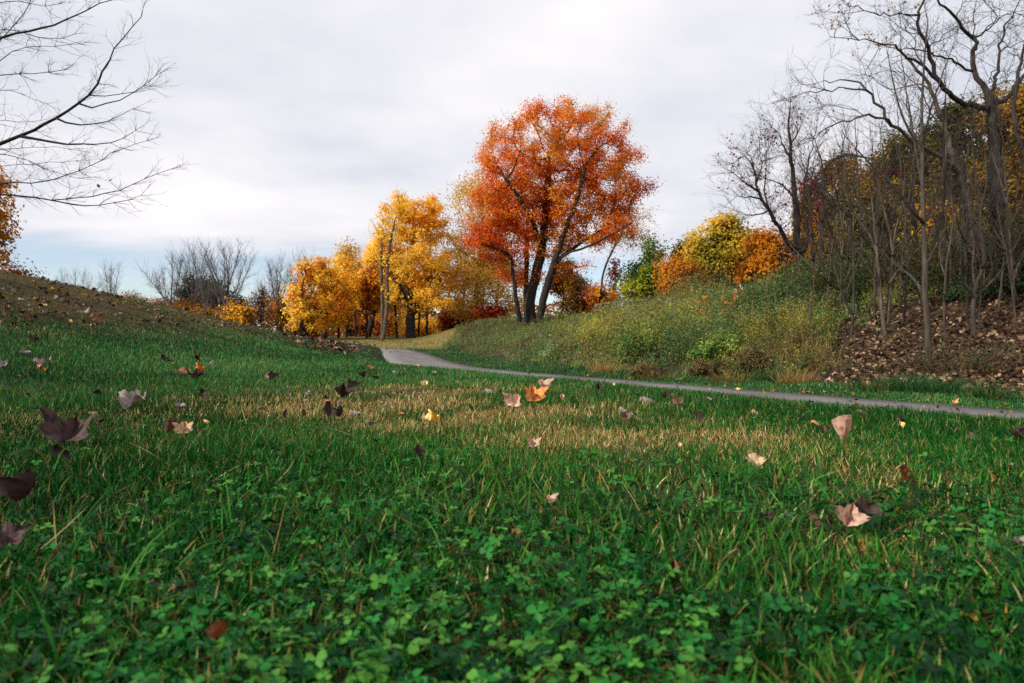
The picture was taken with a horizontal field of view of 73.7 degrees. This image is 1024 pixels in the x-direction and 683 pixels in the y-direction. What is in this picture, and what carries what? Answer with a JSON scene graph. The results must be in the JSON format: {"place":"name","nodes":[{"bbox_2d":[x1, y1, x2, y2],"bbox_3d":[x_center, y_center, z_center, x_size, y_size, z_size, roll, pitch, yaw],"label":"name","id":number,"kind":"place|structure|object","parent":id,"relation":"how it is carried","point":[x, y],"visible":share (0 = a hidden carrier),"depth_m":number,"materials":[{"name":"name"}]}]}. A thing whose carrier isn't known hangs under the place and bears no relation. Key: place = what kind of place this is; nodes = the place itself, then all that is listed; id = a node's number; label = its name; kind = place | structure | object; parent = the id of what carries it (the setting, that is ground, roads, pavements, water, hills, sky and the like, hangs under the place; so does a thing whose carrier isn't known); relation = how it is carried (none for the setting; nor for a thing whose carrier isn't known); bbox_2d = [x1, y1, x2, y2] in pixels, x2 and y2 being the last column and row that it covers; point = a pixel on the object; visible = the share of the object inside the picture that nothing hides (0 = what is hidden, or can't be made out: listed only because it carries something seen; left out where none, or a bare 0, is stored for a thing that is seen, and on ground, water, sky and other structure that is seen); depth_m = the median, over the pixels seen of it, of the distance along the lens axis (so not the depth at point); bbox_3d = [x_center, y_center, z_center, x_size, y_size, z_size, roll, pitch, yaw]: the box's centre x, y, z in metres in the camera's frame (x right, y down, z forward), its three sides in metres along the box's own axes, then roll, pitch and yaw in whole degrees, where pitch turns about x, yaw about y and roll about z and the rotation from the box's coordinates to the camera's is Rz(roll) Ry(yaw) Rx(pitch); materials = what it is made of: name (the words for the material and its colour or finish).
{"place":"outdoors","nodes":[
{"label":"outdoors","id":0,"kind":"place"},
{"bbox_2d":[0,273,1023,682],"bbox_3d":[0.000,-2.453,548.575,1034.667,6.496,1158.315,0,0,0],"label":"ground","id":1,"kind":"structure","parent":0,"point":[442,337],"depth_m":7.37,"materials":[{"name":"soil"}]},
{"bbox_2d":[0,161,26,271],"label":"golden tree","id":2,"kind":"object","parent":1,"relation":"on","point":[5,217],"visible":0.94,"depth_m":22.32,"materials":[{"name":"orange plant"}]},
{"bbox_2d":[37,405,94,443],"bbox_3d":[-1.204,0.252,1.869,0.125,0.165,0.113,0,0,20],"label":"fallen leaf","id":3,"kind":"object","parent":1,"relation":"on","point":[54,426],"visible":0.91,"depth_m":1.88,"materials":[{"name":"plant"}]},
{"bbox_2d":[0,0,191,214],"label":"overhanging tree","id":4,"kind":"object","parent":1,"relation":"on","point":[41,125],"visible":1,"depth_m":8.21,"materials":[{"name":"black plant"}]},
{"bbox_2d":[115,384,147,409],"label":"fallen leaf","id":5,"kind":"object","parent":1,"relation":"on","point":[128,399],"visible":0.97,"depth_m":3.03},
{"bbox_2d":[131,240,194,307],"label":"bare tree","id":6,"kind":"object","parent":1,"relation":"on","point":[173,281],"visible":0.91,"depth_m":71.89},
{"bbox_2d":[169,235,213,305],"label":"bare tree","id":7,"kind":"object","parent":1,"relation":"on","point":[192,278],"visible":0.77,"depth_m":73.87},
{"bbox_2d":[167,270,248,319],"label":"thicket","id":8,"kind":"object","parent":1,"relation":"on","point":[182,293],"visible":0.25,"depth_m":80.61,"materials":[{"name":"brown plant"}]},
{"bbox_2d":[193,253,227,309],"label":"bare tree","id":9,"kind":"object","parent":1,"relation":"on","point":[208,296],"visible":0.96,"depth_m":62.04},
{"bbox_2d":[195,232,259,320],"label":"bare tree","id":10,"kind":"object","parent":1,"relation":"on","point":[226,292],"visible":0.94,"depth_m":65.86,"materials":[{"name":"plant"}]},
{"bbox_2d":[209,296,266,325],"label":"thicket","id":11,"kind":"object","parent":1,"relation":"on","point":[237,316],"visible":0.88,"depth_m":57.65,"materials":[{"name":"yellow plant"}]},
{"bbox_2d":[243,279,273,326],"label":"thicket","id":12,"kind":"object","parent":1,"relation":"on","point":[261,307],"visible":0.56,"depth_m":69.47,"materials":[{"name":"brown plant"}]},
{"bbox_2d":[257,281,290,331],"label":"thicket","id":13,"kind":"object","parent":1,"relation":"on","point":[275,313],"visible":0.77,"depth_m":61.52,"materials":[{"name":"brown plant"}]},
{"bbox_2d":[264,251,294,331],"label":"bare tree","id":14,"kind":"object","parent":1,"relation":"on","point":[275,280],"visible":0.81,"depth_m":63.87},
{"bbox_2d":[276,249,333,335],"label":"yellow tree","id":15,"kind":"object","parent":1,"relation":"on","point":[297,295],"visible":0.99,"depth_m":55.70,"materials":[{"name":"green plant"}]},
{"bbox_2d":[285,255,366,338],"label":"yellow tree","id":16,"kind":"object","parent":1,"relation":"on","point":[338,314],"visible":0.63,"depth_m":57.27,"materials":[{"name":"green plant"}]},
{"bbox_2d":[328,249,358,337],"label":"tree","id":17,"kind":"object","parent":1,"relation":"on","point":[345,267],"visible":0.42,"depth_m":60.76,"materials":[{"name":"yellow plant"}]},
{"bbox_2d":[330,236,361,337],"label":"tree","id":18,"kind":"object","parent":1,"relation":"on","point":[349,250],"visible":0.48,"depth_m":62.68,"materials":[{"name":"yellow plant"}]},
{"bbox_2d":[351,264,384,338],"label":"tree","id":19,"kind":"object","parent":1,"relation":"on","point":[366,313],"visible":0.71,"depth_m":59.54,"materials":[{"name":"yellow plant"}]},
{"bbox_2d":[349,266,413,336],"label":"yellow tree","id":20,"kind":"object","parent":1,"relation":"on","point":[371,324],"visible":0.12,"depth_m":63.73,"materials":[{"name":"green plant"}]},
{"bbox_2d":[360,309,404,336],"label":"rust shrub","id":21,"kind":"object","parent":1,"relation":"on","point":[390,328],"visible":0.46,"depth_m":71.22,"materials":[{"name":"orange plant"}]},
{"bbox_2d":[364,188,422,340],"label":"slender tree","id":22,"kind":"object","parent":1,"relation":"on","point":[389,239],"visible":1,"depth_m":54.65,"materials":[{"name":"yellow plant"}]},
{"bbox_2d":[354,189,461,338],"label":"yellow maple","id":23,"kind":"object","parent":1,"relation":"on","point":[421,291],"visible":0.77,"depth_m":58.97,"materials":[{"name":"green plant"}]},
{"bbox_2d":[245,293,590,335],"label":"woods","id":24,"kind":"object","parent":1,"relation":"on","point":[553,305],"visible":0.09,"depth_m":85.78,"materials":[{"name":"orange plant"}]},
{"bbox_2d":[398,312,440,335],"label":"yellow shrub","id":25,"kind":"object","parent":1,"relation":"on","point":[430,326],"visible":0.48,"depth_m":75.20,"materials":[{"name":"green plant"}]},
{"bbox_2d":[429,304,470,331],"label":"red shrub","id":26,"kind":"object","parent":1,"relation":"on","point":[447,322],"visible":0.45,"depth_m":65.14,"materials":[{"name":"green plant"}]},
{"bbox_2d":[434,167,540,323],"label":"pale yellow tree","id":27,"kind":"object","parent":1,"relation":"on","point":[480,283],"visible":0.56,"depth_m":61.23,"materials":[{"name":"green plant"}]},
{"bbox_2d":[463,299,520,322],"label":"red shrub","id":28,"kind":"object","parent":1,"relation":"on","point":[492,311],"visible":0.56,"depth_m":59.17,"materials":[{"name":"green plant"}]},
{"bbox_2d":[0,409,1023,682],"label":"clover","id":29,"kind":"object","parent":1,"relation":"on","point":[382,667],"visible":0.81,"depth_m":0.73,"materials":[{"name":"green plant"}]},
{"bbox_2d":[205,618,226,644],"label":"fallen leaf","id":30,"kind":"object","parent":29,"relation":"on","point":[216,630],"visible":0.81,"depth_m":0.66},
{"bbox_2d":[0,270,1023,682],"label":"grass","id":31,"kind":"structure","parent":1,"relation":"on","point":[134,466],"depth_m":1.40,"materials":[{"name":"plant"}]},
{"bbox_2d":[0,518,31,559],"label":"fallen leaf","id":32,"kind":"object","parent":31,"relation":"on","point":[11,534],"visible":0.91,"depth_m":0.97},
{"bbox_2d":[0,468,35,513],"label":"fallen leaf","id":33,"kind":"object","parent":31,"relation":"on","point":[19,486],"visible":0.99,"depth_m":1.22,"materials":[{"name":"plant"}]},
{"bbox_2d":[0,271,1023,415],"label":"leaf litter","id":34,"kind":"object","parent":1,"relation":"on","point":[1016,375],"visible":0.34,"depth_m":12.69,"materials":[{"name":"brown plant"}]},
{"bbox_2d":[452,91,666,325],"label":"red maple","id":35,"kind":"object","parent":1,"relation":"on","point":[554,208],"visible":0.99,"depth_m":47.73,"materials":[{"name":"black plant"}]},
{"bbox_2d":[541,254,592,310],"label":"orange tree","id":36,"kind":"object","parent":1,"relation":"on","point":[554,288],"visible":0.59,"depth_m":67.44,"materials":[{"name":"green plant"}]},
{"bbox_2d":[553,274,595,314],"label":"orange tree","id":37,"kind":"object","parent":1,"relation":"on","point":[572,289],"visible":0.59,"depth_m":65.31,"materials":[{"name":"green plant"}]},
{"bbox_2d":[548,302,634,354],"bbox_3d":[2.559,-0.328,21.944,3.014,1.881,2.234,0,0,-14],"label":"goldenrod","id":38,"kind":"object","parent":1,"relation":"on","point":[590,333],"visible":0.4,"depth_m":21.75,"materials":[{"name":"green plant"}]},
{"bbox_2d":[573,278,622,312],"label":"rust shrub","id":39,"kind":"object","parent":1,"relation":"on","point":[594,296],"visible":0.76,"depth_m":63.44,"materials":[{"name":"orange plant"}]},
{"bbox_2d":[583,186,661,299],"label":"pale yellow tree","id":40,"kind":"object","parent":1,"relation":"on","point":[627,244],"visible":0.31,"depth_m":63.90,"materials":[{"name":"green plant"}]},
{"bbox_2d":[539,284,714,365],"bbox_3d":[3.192,-0.416,18.759,4.883,2.315,4.358,0,0,0],"label":"goldenrod","id":41,"kind":"object","parent":1,"relation":"on","point":[607,335],"visible":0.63,"depth_m":17.90,"materials":[{"name":"green plant"}]},
{"bbox_2d":[606,311,673,361],"bbox_3d":[3.382,-0.141,18.188,1.850,1.455,1.771,0,0,0],"label":"weed bush","id":42,"kind":"object","parent":1,"relation":"on","point":[627,346],"visible":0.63,"depth_m":17.70,"materials":[{"name":"green plant"}]},
{"bbox_2d":[608,233,674,304],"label":"green tree","id":43,"kind":"object","parent":1,"relation":"on","point":[641,279],"visible":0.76,"depth_m":45.49,"materials":[{"name":"green plant"}]},
{"bbox_2d":[628,361,667,378],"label":"weed bush","id":44,"kind":"object","parent":1,"relation":"on","point":[640,368],"visible":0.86,"depth_m":13.39,"materials":[{"name":"brown plant"}]},
{"bbox_2d":[651,244,711,297],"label":"orange tree","id":45,"kind":"object","parent":1,"relation":"on","point":[665,269],"visible":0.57,"depth_m":39.53,"materials":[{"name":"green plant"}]},
{"bbox_2d":[659,253,736,299],"bbox_3d":[9.905,-3.143,35.918,4.639,3.114,3.368,0,0,0],"label":"rust shrub","id":46,"kind":"object","parent":1,"relation":"on","point":[701,279],"visible":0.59,"depth_m":35.57,"materials":[{"name":"orange plant"}]},
{"bbox_2d":[637,301,767,365],"bbox_3d":[4.661,-0.182,16.429,3.076,1.687,2.892,0,0,-43],"label":"goldenrod","id":47,"kind":"object","parent":1,"relation":"on","point":[683,342],"visible":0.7,"depth_m":16.07,"materials":[{"name":"green plant"}]},
{"bbox_2d":[687,357,732,375],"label":"weed bush","id":48,"kind":"object","parent":1,"relation":"on","point":[698,367],"visible":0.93,"depth_m":13.83,"materials":[{"name":"brown plant"}]},
{"bbox_2d":[685,327,751,362],"bbox_3d":[4.760,0.056,15.636,1.315,1.004,1.389,0,0,-8],"label":"weed bush","id":49,"kind":"object","parent":1,"relation":"on","point":[720,347],"visible":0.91,"depth_m":15.38,"materials":[{"name":"green plant"}]},
{"bbox_2d":[675,206,762,289],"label":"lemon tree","id":50,"kind":"object","parent":1,"relation":"on","point":[715,249],"visible":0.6,"depth_m":41.11,"materials":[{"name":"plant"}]},
{"bbox_2d":[439,207,1021,378],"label":"undergrowth","id":51,"kind":"object","parent":1,"relation":"on","point":[497,341],"visible":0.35,"depth_m":18.34,"materials":[{"name":"green plant"}]},
{"bbox_2d":[676,288,787,343],"bbox_3d":[5.540,-0.445,17.257,2.937,1.726,2.467,0,0,0],"label":"goldenrod","id":52,"kind":"object","parent":1,"relation":"on","point":[721,311],"visible":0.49,"depth_m":16.77,"materials":[{"name":"green plant"}]},
{"bbox_2d":[734,342,770,375],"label":"weed bush","id":53,"kind":"object","parent":1,"relation":"on","point":[752,358],"visible":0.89,"depth_m":13.32,"materials":[{"name":"brown plant"}]},
{"bbox_2d":[692,263,832,318],"bbox_3d":[7.323,-1.224,19.275,3.577,2.114,2.964,0,0,-38],"label":"green shrub","id":54,"kind":"object","parent":1,"relation":"on","point":[760,295],"visible":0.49,"depth_m":19.01,"materials":[{"name":"green plant"}]},
{"bbox_2d":[700,73,831,268],"bbox_3d":[9.061,-5.709,24.128,3.837,7.869,8.002,0,0,41],"label":"forked bare tree","id":55,"kind":"object","parent":1,"relation":"on","point":[797,225],"visible":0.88,"depth_m":23.41,"materials":[{"name":"brown plant"}]},
{"bbox_2d":[726,221,808,288],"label":"orange tree","id":56,"kind":"object","parent":1,"relation":"on","point":[759,247],"visible":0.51,"depth_m":36.56,"materials":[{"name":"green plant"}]},
{"bbox_2d":[732,295,811,357],"bbox_3d":[5.661,-0.303,14.966,1.768,1.562,1.919,0,0,24],"label":"goldenrod","id":57,"kind":"object","parent":1,"relation":"on","point":[763,339],"visible":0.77,"depth_m":14.97,"materials":[{"name":"green plant"}]},
{"bbox_2d":[767,366,824,383],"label":"grass clump","id":58,"kind":"object","parent":1,"relation":"on","point":[788,379],"visible":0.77,"depth_m":11.69,"materials":[{"name":"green plant"}]},
{"bbox_2d":[761,148,865,302],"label":"slim bare tree","id":59,"kind":"object","parent":1,"relation":"on","point":[811,240],"visible":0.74,"depth_m":18.93,"materials":[{"name":"brown plant"}]},
{"bbox_2d":[777,143,866,265],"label":"tree","id":60,"kind":"object","parent":1,"relation":"on","point":[802,230],"visible":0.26,"depth_m":35.58,"materials":[{"name":"brown plant"}]},
{"bbox_2d":[751,124,894,316],"bbox_3d":[7.204,-3.020,16.698,3.919,5.102,2.668,0,0,-20],"label":"slim bare tree","id":61,"kind":"object","parent":1,"relation":"on","point":[842,248],"visible":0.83,"depth_m":16.95,"materials":[{"name":"brown plant"}]},
{"bbox_2d":[777,249,885,296],"bbox_3d":[8.839,-1.669,19.216,2.621,1.684,2.408,0,0,0],"label":"green shrub","id":62,"kind":"object","parent":1,"relation":"on","point":[823,279],"visible":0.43,"depth_m":18.66,"materials":[{"name":"green plant"}]},
{"bbox_2d":[778,124,895,265],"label":"slim bare tree","id":63,"kind":"object","parent":1,"relation":"on","point":[824,196],"visible":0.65,"depth_m":20.00,"materials":[{"name":"brown plant"}]},
{"bbox_2d":[831,415,851,444],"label":"fallen leaf","id":64,"kind":"object","parent":1,"relation":"on","point":[842,424],"visible":0.94,"depth_m":2.00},
{"bbox_2d":[769,107,915,264],"bbox_3d":[10.471,-4.939,22.133,3.363,6.527,4.514,0,0,-7],"label":"bare tree","id":65,"kind":"object","parent":1,"relation":"on","point":[822,248],"visible":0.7,"depth_m":21.99,"materials":[{"name":"brown plant"}]},
{"bbox_2d":[785,148,910,339],"bbox_3d":[7.089,-2.063,15.128,2.910,4.200,1.756,0,0,-24],"label":"sapling","id":66,"kind":"object","parent":1,"relation":"on","point":[852,309],"visible":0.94,"depth_m":14.83,"materials":[{"name":"brown plant"}]},
{"bbox_2d":[833,501,870,538],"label":"fallen leaf","id":67,"kind":"object","parent":1,"relation":"on","point":[850,514],"visible":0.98,"depth_m":1.06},
{"bbox_2d":[831,278,873,307],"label":"weed bush","id":68,"kind":"object","parent":1,"relation":"on","point":[848,298],"visible":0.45,"depth_m":17.47,"materials":[{"name":"green plant"}]},
{"bbox_2d":[785,102,932,319],"bbox_3d":[8.093,-3.053,16.020,2.643,5.280,2.555,0,0,0],"label":"slim bare tree","id":69,"kind":"object","parent":1,"relation":"on","point":[877,200],"visible":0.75,"depth_m":15.97,"materials":[{"name":"brown plant"}]},
{"bbox_2d":[810,150,907,258],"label":"tree","id":70,"kind":"object","parent":1,"relation":"on","point":[855,211],"visible":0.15,"depth_m":33.20,"materials":[{"name":"brown plant"}]},
{"bbox_2d":[836,373,900,392],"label":"grass clump","id":71,"kind":"object","parent":1,"relation":"on","point":[870,387],"visible":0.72,"depth_m":10.05,"materials":[{"name":"green plant"}]},
{"bbox_2d":[852,495,885,531],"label":"fallen leaf","id":72,"kind":"object","parent":1,"relation":"on","point":[863,505],"visible":0.75,"depth_m":1.13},
{"bbox_2d":[824,122,919,290],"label":"slim bare tree","id":73,"kind":"object","parent":1,"relation":"on","point":[888,238],"visible":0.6,"depth_m":17.96,"materials":[{"name":"brown plant"}]},
{"bbox_2d":[823,136,937,335],"bbox_3d":[7.709,-2.300,14.699,2.918,4.488,1.379,0,0,-31],"label":"sapling","id":74,"kind":"object","parent":1,"relation":"on","point":[885,321],"visible":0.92,"depth_m":14.49,"materials":[{"name":"brown plant"}]},
{"bbox_2d":[746,17,1021,280],"bbox_3d":[8.019,-4.310,15.444,7.522,6.302,3.881,0,0,-33],"label":"leaning tree","id":75,"kind":"object","parent":1,"relation":"on","point":[905,134],"visible":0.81,"depth_m":15.44,"materials":[{"name":"brown plant"}]},
{"bbox_2d":[767,208,1023,299],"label":"brush","id":76,"kind":"object","parent":1,"relation":"on","point":[938,270],"visible":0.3,"depth_m":17.14,"materials":[{"name":"brown plant"}]},
{"bbox_2d":[813,123,996,322],"bbox_3d":[8.443,-2.566,14.678,3.953,4.554,2.626,0,0,0],"label":"slim bare tree","id":77,"kind":"object","parent":1,"relation":"on","point":[905,288],"visible":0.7,"depth_m":14.96,"materials":[{"name":"brown plant"}]},
{"bbox_2d":[869,113,940,299],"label":"sapling","id":78,"kind":"object","parent":1,"relation":"on","point":[910,191],"visible":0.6,"depth_m":16.95,"materials":[{"name":"brown plant"}]},
{"bbox_2d":[815,0,1002,366],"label":"sapling","id":79,"kind":"object","parent":1,"relation":"on","point":[925,256],"visible":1,"depth_m":11.70,"materials":[{"name":"brown plant"}]},
{"bbox_2d":[866,106,955,261],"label":"slim bare tree","id":80,"kind":"object","parent":1,"relation":"on","point":[914,222],"visible":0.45,"depth_m":18.96,"materials":[{"name":"brown plant"}]},
{"bbox_2d":[799,0,1023,250],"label":"great bare tree","id":81,"kind":"object","parent":1,"relation":"on","point":[993,133],"visible":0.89,"depth_m":16.75,"materials":[{"name":"brown plant"}]},
{"bbox_2d":[866,366,961,392],"bbox_3d":[5.755,0.558,9.905,1.371,0.424,1.370,0,0,0],"label":"grass clump","id":82,"kind":"object","parent":1,"relation":"on","point":[915,384],"visible":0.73,"depth_m":9.88,"materials":[{"name":"green plant"}]},
{"bbox_2d":[862,114,967,247],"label":"tree","id":83,"kind":"object","parent":1,"relation":"on","point":[903,166],"visible":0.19,"depth_m":31.55,"materials":[{"name":"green plant"}]},
{"bbox_2d":[897,175,961,242],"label":"tree","id":84,"kind":"object","parent":1,"relation":"on","point":[930,221],"visible":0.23,"depth_m":25.80,"materials":[{"name":"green plant"}]},
{"bbox_2d":[908,149,970,334],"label":"sapling","id":85,"kind":"object","parent":1,"relation":"on","point":[944,289],"visible":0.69,"depth_m":13.40,"materials":[{"name":"brown plant"}]},
{"bbox_2d":[913,372,978,395],"bbox_3d":[6.095,0.559,9.581,1.038,0.418,1.033,0,0,33],"label":"grass clump","id":86,"kind":"object","parent":1,"relation":"on","point":[945,388],"visible":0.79,"depth_m":9.50,"materials":[{"name":"green plant"}]},
{"bbox_2d":[907,80,988,229],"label":"tree","id":87,"kind":"object","parent":1,"relation":"on","point":[957,107],"visible":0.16,"depth_m":32.28,"materials":[{"name":"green plant"}]},
{"bbox_2d":[882,332,1023,379],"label":"dead weed","id":88,"kind":"object","parent":1,"relation":"on","point":[957,360],"visible":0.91,"depth_m":10.99,"materials":[{"name":"brown plant"}]},
{"bbox_2d":[900,104,1017,293],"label":"slim bare tree","id":89,"kind":"object","parent":1,"relation":"on","point":[951,251],"visible":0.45,"depth_m":15.98,"materials":[{"name":"brown plant"}]},
{"bbox_2d":[896,84,1023,320],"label":"slim bare tree","id":90,"kind":"object","parent":1,"relation":"on","point":[964,239],"visible":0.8,"depth_m":13.98,"materials":[{"name":"brown plant"}]},
{"bbox_2d":[924,71,1023,303],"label":"slim bare tree","id":91,"kind":"object","parent":1,"relation":"on","point":[1012,271],"visible":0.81,"depth_m":13.99,"materials":[{"name":"brown plant"}]},
{"bbox_2d":[932,271,1023,303],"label":"weed bush","id":92,"kind":"object","parent":1,"relation":"on","point":[950,295],"visible":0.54,"depth_m":14.68,"materials":[{"name":"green plant"}]},
{"bbox_2d":[944,218,1015,329],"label":"sapling","id":93,"kind":"object","parent":1,"relation":"on","point":[979,304],"visible":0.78,"depth_m":13.22,"materials":[{"name":"brown plant"}]},
{"bbox_2d":[941,112,1023,334],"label":"sapling","id":94,"kind":"object","parent":1,"relation":"on","point":[974,295],"visible":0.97,"depth_m":12.98,"materials":[{"name":"brown plant"}]},
{"bbox_2d":[951,374,1023,401],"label":"grass clump","id":95,"kind":"object","parent":1,"relation":"on","point":[978,392],"visible":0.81,"depth_m":8.59,"materials":[{"name":"green plant"}]},
{"bbox_2d":[951,108,1023,299],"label":"sapling","id":96,"kind":"object","parent":1,"relation":"on","point":[984,276],"visible":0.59,"depth_m":14.82,"materials":[{"name":"brown plant"}]},
{"bbox_2d":[952,81,1023,225],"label":"tree","id":97,"kind":"object","parent":1,"relation":"on","point":[1008,164],"visible":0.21,"depth_m":29.65,"materials":[{"name":"brown plant"}]},
{"bbox_2d":[965,136,1023,307],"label":"sapling","id":98,"kind":"object","parent":1,"relation":"on","point":[1001,278],"visible":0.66,"depth_m":14.15,"materials":[{"name":"brown plant"}]},
{"bbox_2d":[971,188,1023,328],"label":"sapling","id":99,"kind":"object","parent":1,"relation":"on","point":[1013,301],"visible":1,"depth_m":12.41,"materials":[{"name":"brown plant"}]},
{"bbox_2d":[977,0,1023,241],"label":"dark tree","id":100,"kind":"object","parent":1,"relation":"on","point":[1013,113],"visible":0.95,"depth_m":14.99,"materials":[{"name":"brown plant"}]},
{"bbox_2d":[993,72,1023,223],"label":"tree","id":101,"kind":"object","parent":1,"relation":"on","point":[1020,103],"visible":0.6,"depth_m":27.50,"materials":[{"name":"orange plant"}]},
{"bbox_2d":[0,0,1023,334],"label":"sky","id":102,"kind":"structure","parent":0,"point":[294,119],"materials":[{"name":"white"}]},
{"bbox_2d":[372,346,1023,419],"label":"path","id":103,"kind":"structure","parent":0,"point":[407,358],"depth_m":10.37,"materials":[{"name":"asphalt"}]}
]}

